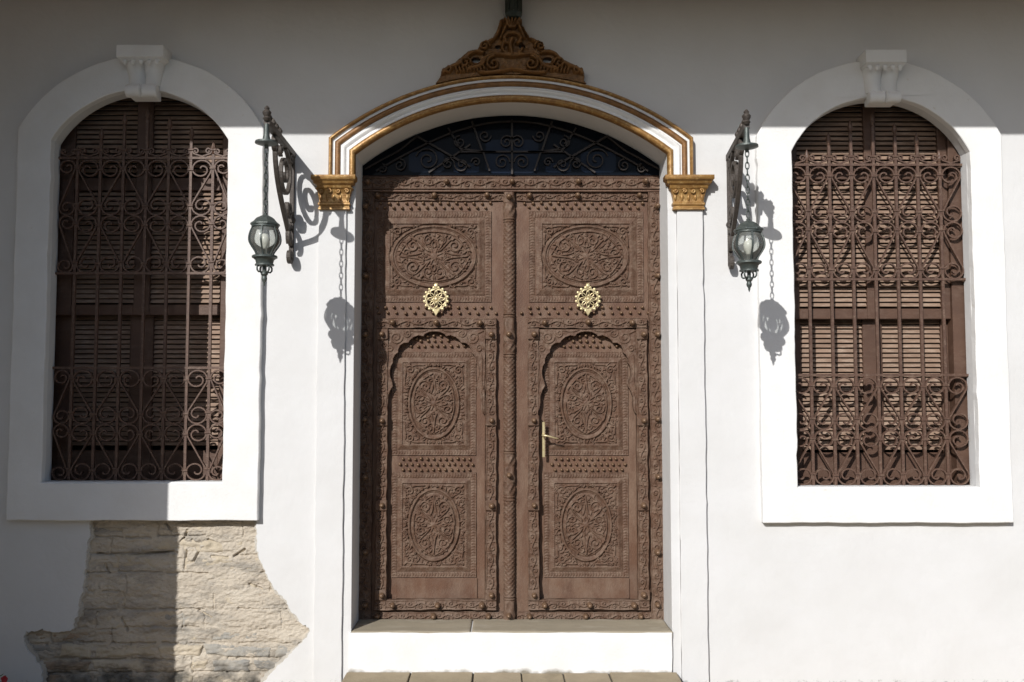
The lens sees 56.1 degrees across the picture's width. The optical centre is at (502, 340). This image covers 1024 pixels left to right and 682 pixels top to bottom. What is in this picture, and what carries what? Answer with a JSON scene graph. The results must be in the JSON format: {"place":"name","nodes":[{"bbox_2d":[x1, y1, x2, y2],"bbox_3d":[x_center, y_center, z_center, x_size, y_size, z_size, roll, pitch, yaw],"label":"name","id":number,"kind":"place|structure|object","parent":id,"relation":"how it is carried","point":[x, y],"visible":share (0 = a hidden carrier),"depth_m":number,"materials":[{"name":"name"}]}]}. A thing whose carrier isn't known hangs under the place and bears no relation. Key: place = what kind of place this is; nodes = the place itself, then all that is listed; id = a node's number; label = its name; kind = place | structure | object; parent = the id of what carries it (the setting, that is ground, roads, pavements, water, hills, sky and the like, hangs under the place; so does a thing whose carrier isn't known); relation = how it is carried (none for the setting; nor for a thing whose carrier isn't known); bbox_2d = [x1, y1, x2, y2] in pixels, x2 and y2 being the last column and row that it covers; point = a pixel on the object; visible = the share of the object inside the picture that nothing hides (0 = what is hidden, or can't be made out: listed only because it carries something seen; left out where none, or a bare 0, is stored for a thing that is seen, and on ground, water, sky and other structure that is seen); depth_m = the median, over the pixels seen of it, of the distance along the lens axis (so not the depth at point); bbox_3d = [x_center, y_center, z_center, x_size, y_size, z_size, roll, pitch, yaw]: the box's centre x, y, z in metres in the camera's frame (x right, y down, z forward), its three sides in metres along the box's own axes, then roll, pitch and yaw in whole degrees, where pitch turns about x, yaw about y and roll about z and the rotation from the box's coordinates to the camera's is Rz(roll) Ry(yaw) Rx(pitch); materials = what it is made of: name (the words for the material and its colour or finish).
{"place":"outdoors","nodes":[
{"label":"outdoors","id":0,"kind":"place"},
{"label":"ground","id":1,"kind":"structure","parent":0,"visible":0},
{"bbox_2d":[0,674,7,681],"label":"flowering plant","id":2,"kind":"object","parent":1,"relation":"on","point":[4,678],"visible":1,"depth_m":5.29,"materials":[{"name":"red plant"}]},
{"bbox_2d":[0,0,1023,681],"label":"house wall","id":3,"kind":"structure","parent":1,"relation":"on","point":[246,568],"depth_m":5.59,"materials":[{"name":"white paint"}]},
{"bbox_2d":[51,97,227,479],"bbox_3d":[-2.124,-0.344,5.816,1.150,2.412,0.158,0,-4,0],"label":"window shutter","id":4,"kind":"object","parent":3,"relation":"attached to","point":[108,118],"depth_m":5.79,"materials":[{"name":"paint"}]},
{"bbox_2d":[51,107,227,480],"bbox_3d":[-2.130,-0.296,5.689,1.038,2.229,0.034,0,-4,0],"label":"window grille","id":5,"kind":"object","parent":3,"relation":"attached to","point":[78,152],"depth_m":5.68,"materials":[{"name":"brown metal"}]},
{"bbox_2d":[255,106,295,263],"bbox_3d":[-1.238,-0.845,5.316,0.120,0.755,0.700,0,-4,0],"label":"lantern bracket","id":6,"kind":"object","parent":3,"relation":"attached to","point":[274,129],"visible":1,"depth_m":5.41,"materials":[{"name":"metal"}]},
{"bbox_2d":[248,148,281,285],"bbox_3d":[-1.238,-0.654,5.013,0.159,0.742,0.175,0,-4,0],"label":"lantern","id":7,"kind":"object","parent":6,"relation":"hanging from","point":[264,256],"visible":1,"depth_m":4.98,"materials":[{"name":"metal"}]},
{"bbox_2d":[436,16,585,83],"bbox_3d":[0.050,-1.714,5.667,0.887,0.395,0.095,0,-4,0],"label":"crest","id":8,"kind":"object","parent":3,"relation":"attached to","point":[510,38],"visible":1,"depth_m":5.65,"materials":[{"name":"brown wood"}]},
{"bbox_2d":[359,116,663,619],"bbox_3d":[0.053,0.136,5.882,1.878,3.138,0.130,0,-4,0],"label":"door frame","id":9,"kind":"object","parent":3,"relation":"attached to","point":[517,154],"visible":0.98,"depth_m":5.93,"materials":[{"name":"brown wood"}]},
{"bbox_2d":[371,192,515,620],"bbox_3d":[-0.374,0.383,5.870,0.912,2.628,0.140,0,-4,0],"label":"door leaf","id":10,"kind":"object","parent":9,"relation":"attached to","point":[445,287],"visible":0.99,"depth_m":5.88,"materials":[{"name":"paint"}]},
{"bbox_2d":[387,332,484,598],"bbox_3d":[-0.405,0.748,5.888,0.599,1.643,0.061,0,-4,0],"label":"wicket door","id":11,"kind":"structure","parent":10,"relation":"in","point":[436,489],"depth_m":5.87,"materials":[{"name":"paint"}]},
{"bbox_2d":[516,192,650,619],"bbox_3d":[0.498,0.383,5.871,0.826,2.628,0.139,0,-4,0],"label":"door leaf","id":12,"kind":"object","parent":9,"relation":"attached to","point":[583,526],"visible":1,"depth_m":5.88,"materials":[{"name":"paint"}]},
{"bbox_2d":[539,332,637,598],"bbox_3d":[0.523,0.748,5.888,0.599,1.643,0.060,0,-4,0],"label":"wicket door","id":13,"kind":"structure","parent":12,"relation":"in","point":[588,489],"depth_m":5.87,"materials":[{"name":"paint"}]},
{"bbox_2d":[505,0,521,18],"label":"pipe","id":14,"kind":"object","parent":3,"relation":"attached to","point":[513,8],"visible":0.98,"depth_m":5.62,"materials":[{"name":"grey metal"}]},
{"bbox_2d":[726,109,758,268],"bbox_3d":[1.308,-0.819,5.316,0.120,0.769,0.700,0,-4,5],"label":"lantern bracket","id":15,"kind":"object","parent":3,"relation":"attached to","point":[742,142],"visible":0.95,"depth_m":5.38,"materials":[{"name":"metal"}]},
{"bbox_2d":[732,151,765,291],"bbox_3d":[1.283,-0.629,5.011,0.159,0.752,0.175,0,-4,0],"label":"lantern","id":16,"kind":"object","parent":15,"relation":"hanging from","point":[748,262],"visible":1,"depth_m":4.98,"materials":[{"name":"metal"}]},
{"bbox_2d":[791,103,969,484],"bbox_3d":[2.226,-0.309,5.801,1.157,2.396,0.157,0,-4,0],"label":"window shutter","id":17,"kind":"object","parent":3,"relation":"attached to","point":[933,139],"depth_m":5.78,"materials":[{"name":"paint"}]},
{"bbox_2d":[792,113,969,484],"bbox_3d":[2.219,-0.263,5.687,1.049,2.217,0.034,0,-4,0],"label":"window grille","id":18,"kind":"object","parent":3,"relation":"attached to","point":[917,158],"depth_m":5.68,"materials":[{"name":"brown metal"}]},
{"bbox_2d":[342,672,681,681],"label":"landing","id":19,"kind":"object","parent":1,"relation":"on","point":[503,677],"visible":1,"depth_m":5.37,"materials":[{"name":"stone"}]},
{"bbox_2d":[348,619,672,673],"bbox_3d":[0.046,1.806,5.628,1.850,0.283,0.316,0,-4,0],"label":"door step","id":20,"kind":"object","parent":19,"relation":"on","point":[563,646],"depth_m":5.47,"materials":[{"name":"stone"}]}
]}

